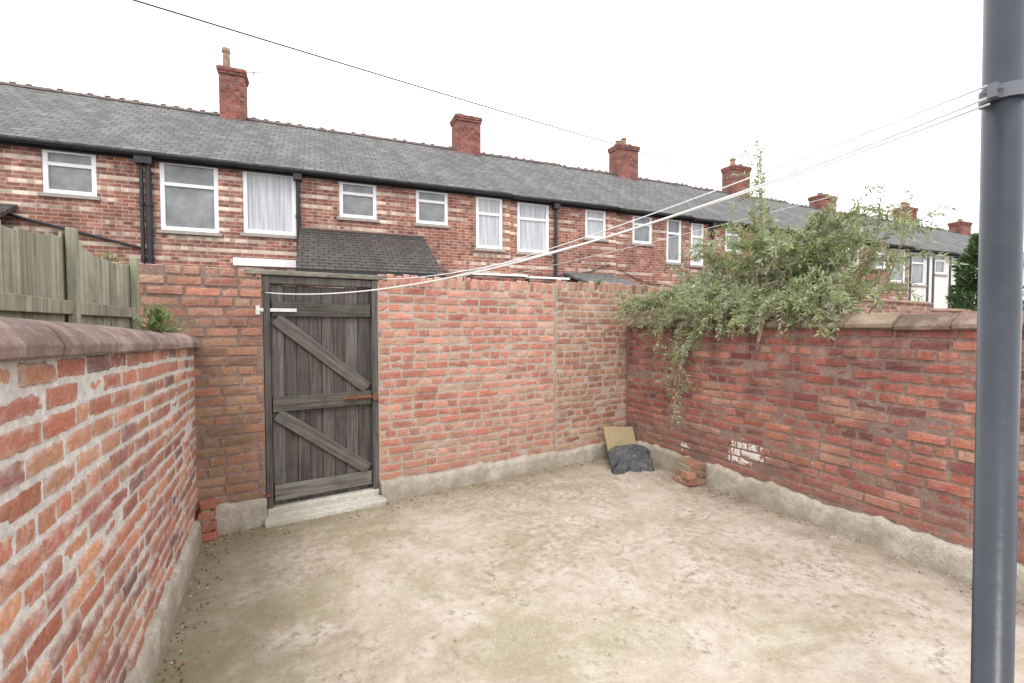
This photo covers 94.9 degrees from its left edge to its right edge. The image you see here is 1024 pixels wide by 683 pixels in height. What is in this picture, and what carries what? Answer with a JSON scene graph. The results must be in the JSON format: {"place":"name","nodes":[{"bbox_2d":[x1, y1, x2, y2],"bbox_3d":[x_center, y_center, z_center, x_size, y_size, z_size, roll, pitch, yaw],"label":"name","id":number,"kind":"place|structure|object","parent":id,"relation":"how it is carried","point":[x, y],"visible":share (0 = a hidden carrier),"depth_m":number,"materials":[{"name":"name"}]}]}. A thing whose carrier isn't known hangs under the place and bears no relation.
{"place":"outdoors","nodes":[
{"label":"outdoors","id":0,"kind":"place"},
{"bbox_2d":[0,0,982,233],"label":"sky","id":1,"kind":"structure","parent":0,"point":[696,83],"materials":[{"name":"white"}]},
{"bbox_2d":[152,458,1023,682],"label":"yard floor","id":2,"kind":"structure","parent":0,"point":[778,598],"depth_m":2.67,"materials":[{"name":"concrete"}]},
{"bbox_2d":[197,497,217,542],"bbox_3d":[-2.203,1.293,3.405,0.123,0.299,0.125,-1,2,-29],"label":"brick stack","id":3,"kind":"object","parent":2,"relation":"on","point":[206,519],"visible":0.94,"depth_m":3.37,"materials":[{"name":"red brick"}]},
{"bbox_2d":[159,459,1023,680],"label":"floor litter","id":4,"kind":"object","parent":2,"relation":"on","point":[171,640],"visible":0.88,"depth_m":3.09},
{"bbox_2d":[603,426,636,450],"bbox_3d":[1.254,1.183,5.364,0.426,0.431,0.049,5,-27,-26],"label":"foam board","id":5,"kind":"object","parent":2,"relation":"on","point":[617,436],"visible":0.51,"depth_m":5.37,"materials":[{"name":"beige plastic"}]},
{"bbox_2d":[606,444,654,473],"bbox_3d":[1.262,1.270,5.074,0.475,0.320,0.225,0,-24,-12],"label":"roofing felt sheet","id":6,"kind":"object","parent":2,"relation":"on","point":[622,459],"visible":0.98,"depth_m":5.04,"materials":[{"name":"black plastic"}]},
{"bbox_2d":[674,457,705,486],"bbox_3d":[1.743,1.282,4.615,0.230,0.229,0.232,-1,2,-23],"label":"brick stack","id":7,"kind":"object","parent":2,"relation":"on","point":[689,471],"visible":1,"depth_m":4.54,"materials":[{"name":"red brick"}]},
{"bbox_2d":[970,0,1023,682],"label":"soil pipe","id":8,"kind":"object","parent":2,"relation":"on","point":[999,347],"visible":0.94,"depth_m":1.37,"materials":[{"name":"grey paint"}]},
{"bbox_2d":[265,97,986,294],"bbox_3d":[-0.259,-0.522,2.486,3.977,0.458,0.008,1,2,34],"label":"washing line","id":9,"kind":"object","parent":8,"relation":"attached to","point":[872,143],"visible":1,"depth_m":1.78,"materials":[{"name":"plastic"}]},
{"bbox_2d":[383,103,989,279],"bbox_3d":[0.131,-0.601,2.732,0.006,0.276,3.711,-2,3,-42],"label":"washing line","id":10,"kind":"object","parent":8,"relation":"attached to","point":[948,119],"visible":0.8,"depth_m":1.69,"materials":[{"name":"plastic"}]},
{"bbox_2d":[455,85,986,275],"bbox_3d":[0.420,-0.684,2.911,0.006,0.231,3.651,-1,2,-32],"label":"washing line","id":11,"kind":"object","parent":8,"relation":"attached to","point":[957,97],"visible":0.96,"depth_m":1.83,"materials":[{"name":"plastic"}]},
{"bbox_2d":[520,157,979,272],"bbox_3d":[2.326,-1.295,4.844,0.005,0.655,6.581,-2,3,-43],"label":"washing line","id":12,"kind":"object","parent":8,"relation":"attached to","point":[777,210],"visible":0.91,"depth_m":4.42,"materials":[{"name":"plastic"}]},
{"label":"ground","id":13,"kind":"structure","parent":0,"visible":0},
{"bbox_2d":[0,81,99,230],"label":"terraced house","id":14,"kind":"structure","parent":13,"relation":"on","point":[26,109],"depth_m":9.56,"materials":[{"name":"brick"}]},
{"bbox_2d":[0,220,140,328],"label":"wooden fence","id":15,"kind":"object","parent":13,"relation":"on","point":[62,277],"visible":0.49,"depth_m":2.11,"materials":[{"name":"brown wood"}]},
{"bbox_2d":[0,316,200,682],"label":"brick wall","id":16,"kind":"structure","parent":13,"relation":"on","point":[100,534],"depth_m":1.54,"materials":[{"name":"brick"}]},
{"bbox_2d":[132,300,172,332],"bbox_3d":[-1.949,-0.134,2.569,0.172,0.192,0.194,-1,2,-26],"label":"weed","id":17,"kind":"object","parent":16,"relation":"on","point":[157,322],"visible":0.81,"depth_m":2.55,"materials":[{"name":"green plant"}]},
{"bbox_2d":[127,318,192,332],"bbox_3d":[-2.102,-0.102,2.798,0.325,0.112,0.252,-1,2,-26],"label":"weed","id":18,"kind":"object","parent":16,"relation":"on","point":[171,330],"visible":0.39,"depth_m":2.83,"materials":[{"name":"green plant"}]},
{"bbox_2d":[0,47,262,267],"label":"terraced house","id":19,"kind":"structure","parent":13,"relation":"on","point":[143,182],"depth_m":9.85,"materials":[{"name":"brick"}]},
{"bbox_2d":[37,149,100,200],"bbox_3d":[-8.720,-3.298,9.274,0.960,0.955,0.140,-1,2,-22],"label":"window","id":20,"kind":"structure","parent":19,"relation":"in","point":[71,175],"depth_m":9.29,"materials":[{"name":"white paint"}]},
{"bbox_2d":[156,162,222,236],"bbox_3d":[-6.879,-3.050,10.039,1.180,1.545,0.140,-1,2,-22],"label":"window","id":21,"kind":"structure","parent":19,"relation":"in","point":[189,200],"depth_m":10.06,"materials":[{"name":"white paint"}]},
{"bbox_2d":[226,117,445,287],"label":"terraced house","id":22,"kind":"structure","parent":13,"relation":"on","point":[306,199],"depth_m":10.79,"materials":[{"name":"brick"}]},
{"bbox_2d":[240,171,295,238],"bbox_3d":[-5.465,-3.095,10.617,1.190,1.495,0.140,-1,2,-22],"label":"window","id":23,"kind":"structure","parent":22,"relation":"in","point":[269,200],"depth_m":10.64,"materials":[{"name":"white fabric"}]},
{"bbox_2d":[337,181,379,222],"bbox_3d":[-3.709,-3.370,11.328,0.980,0.955,0.140,-1,2,-22],"label":"window","id":24,"kind":"structure","parent":22,"relation":"in","point":[357,202],"depth_m":11.35,"materials":[{"name":"white paint"}]},
{"bbox_2d":[108,261,671,534],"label":"gate wall","id":25,"kind":"structure","parent":13,"relation":"on","point":[479,381],"depth_m":4.41,"materials":[{"name":"brick"}]},
{"bbox_2d":[98,251,127,261],"bbox_3d":[-2.794,-0.568,3.291,0.139,0.128,0.174,0,2,-7],"label":"weed","id":26,"kind":"object","parent":25,"relation":"on","point":[111,257],"visible":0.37,"depth_m":3.28,"materials":[{"name":"green plant"}]},
{"bbox_2d":[255,275,378,508],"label":"wooden gate","id":27,"kind":"structure","parent":25,"relation":"attached to","point":[321,390],"depth_m":3.90,"materials":[{"name":"grey wood"}]},
{"bbox_2d":[371,113,527,283],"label":"terraced house","id":28,"kind":"structure","parent":13,"relation":"on","point":[450,205],"depth_m":12.44,"materials":[{"name":"red brick"}]},
{"bbox_2d":[414,190,450,228],"bbox_3d":[-2.045,-3.394,12.010,0.950,0.955,0.140,-1,2,-22],"label":"window","id":29,"kind":"structure","parent":28,"relation":"in","point":[431,207],"depth_m":12.04,"materials":[{"name":"white paint"}]},
{"bbox_2d":[474,196,504,251],"bbox_3d":[-0.609,-3.154,12.608,0.880,1.475,0.140,-1,2,-22],"label":"window","id":30,"kind":"structure","parent":28,"relation":"in","point":[488,210],"depth_m":12.64,"materials":[{"name":"white paint"}]},
{"bbox_2d":[476,152,643,285],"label":"terraced house","id":31,"kind":"structure","parent":13,"relation":"on","point":[553,204],"depth_m":13.57,"materials":[{"name":"red brick"}]},
{"bbox_2d":[515,202,551,255],"bbox_3d":[0.592,-3.142,13.101,1.100,1.475,0.140,-1,2,-22],"label":"window","id":32,"kind":"structure","parent":31,"relation":"in","point":[532,219],"depth_m":13.13,"materials":[{"name":"white paint"}]},
{"bbox_2d":[583,209,608,241],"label":"window","id":33,"kind":"structure","parent":31,"relation":"in","point":[595,221],"depth_m":13.89,"materials":[{"name":"white paint"}]},
{"bbox_2d":[562,137,694,286],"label":"terraced house","id":34,"kind":"structure","parent":13,"relation":"on","point":[645,264],"depth_m":14.89,"materials":[{"name":"red brick"}]},
{"bbox_2d":[631,215,654,246],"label":"window","id":35,"kind":"structure","parent":34,"relation":"in","point":[642,235],"depth_m":14.54,"materials":[{"name":"white paint"}]},
{"bbox_2d":[665,219,683,264],"bbox_3d":[5.152,-3.177,14.971,0.720,1.475,0.140,-1,2,-22],"label":"window","id":36,"kind":"structure","parent":34,"relation":"in","point":[673,226],"depth_m":15.01,"materials":[{"name":"white paint"}]},
{"bbox_2d":[633,177,765,285],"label":"terraced house","id":37,"kind":"structure","parent":13,"relation":"on","point":[708,217],"depth_m":16.05,"materials":[{"name":"red brick"}]},
{"bbox_2d":[689,223,705,267],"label":"window","id":38,"kind":"structure","parent":37,"relation":"in","point":[694,226],"depth_m":15.36,"materials":[{"name":"white paint"}]},
{"bbox_2d":[724,227,742,254],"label":"window","id":39,"kind":"structure","parent":37,"relation":"in","point":[728,233],"depth_m":15.91,"materials":[{"name":"white paint"}]},
{"bbox_2d":[689,158,820,288],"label":"terraced house","id":40,"kind":"structure","parent":13,"relation":"on","point":[731,168],"depth_m":19.65,"materials":[{"name":"red brick"}]},
{"bbox_2d":[132,0,722,174],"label":"overhead cable","id":41,"kind":"object","parent":40,"relation":"attached to","point":[377,73],"visible":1,"depth_m":8.86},
{"bbox_2d":[657,284,933,317],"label":"neighbouring wall","id":42,"kind":"structure","parent":13,"relation":"on","point":[906,306],"depth_m":9.80,"materials":[{"name":"brick"}]},
{"bbox_2d":[750,196,871,295],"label":"terraced house","id":43,"kind":"structure","parent":13,"relation":"on","point":[795,213],"depth_m":19.59,"materials":[{"name":"red brick"}]},
{"bbox_2d":[845,242,858,265],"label":"window","id":44,"kind":"structure","parent":43,"relation":"in","point":[846,242],"depth_m":18.40,"materials":[{"name":"white paint"}]},
{"bbox_2d":[625,310,1023,603],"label":"brick wall","id":45,"kind":"structure","parent":13,"relation":"on","point":[861,427],"depth_m":3.50,"materials":[{"name":"brick"}]},
{"bbox_2d":[612,138,968,428],"bbox_3d":[2.246,-0.428,4.573,1.535,3.047,2.912,-1,2,-26],"label":"buddleia bush","id":46,"kind":"object","parent":45,"relation":"on","point":[797,274],"visible":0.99,"depth_m":4.08,"materials":[{"name":"green plant"}]},
{"bbox_2d":[788,193,915,299],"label":"terraced house","id":47,"kind":"structure","parent":13,"relation":"on","point":[816,206],"depth_m":19.53,"materials":[{"name":"red brick"}]},
{"bbox_2d":[872,248,886,270],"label":"window","id":48,"kind":"structure","parent":47,"relation":"in","point":[883,262],"depth_m":18.99,"materials":[{"name":"white paint"}]},
{"bbox_2d":[889,248,905,283],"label":"window","id":49,"kind":"structure","parent":47,"relation":"in","point":[901,277],"depth_m":19.48,"materials":[{"name":"white paint"}]},
{"bbox_2d":[837,211,959,308],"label":"terraced house","id":50,"kind":"structure","parent":13,"relation":"on","point":[931,277],"depth_m":20.32,"materials":[{"name":"paint"}]},
{"bbox_2d":[911,252,926,286],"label":"window","id":51,"kind":"structure","parent":50,"relation":"in","point":[918,266],"depth_m":19.99,"materials":[{"name":"white paint"}]},
{"bbox_2d":[935,255,947,275],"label":"window","id":52,"kind":"structure","parent":50,"relation":"in","point":[940,265],"depth_m":20.58,"materials":[{"name":"white paint"}]},
{"bbox_2d":[876,202,977,308],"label":"terraced house","id":53,"kind":"structure","parent":13,"relation":"on","point":[955,246],"depth_m":23.08,"materials":[{"name":"tile"}]},
{"bbox_2d":[931,308,973,313],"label":"alley wall","id":54,"kind":"structure","parent":13,"relation":"on","point":[939,310],"depth_m":13.42,"materials":[{"name":"brick"}]},
{"bbox_2d":[919,226,1023,306],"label":"terraced house","id":55,"kind":"structure","parent":13,"relation":"on","point":[952,236],"depth_m":25.01,"materials":[{"name":"tile"}]},
{"bbox_2d":[945,232,1023,310],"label":"evergreen tree","id":56,"kind":"object","parent":13,"relation":"on","point":[966,282],"visible":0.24,"depth_m":14.25,"materials":[{"name":"green plant"}]},
{"bbox_2d":[945,219,1023,259],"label":"terraced house","id":57,"kind":"structure","parent":13,"relation":"on","point":[960,227],"depth_m":26.79,"materials":[{"name":"red brick"}]}
]}

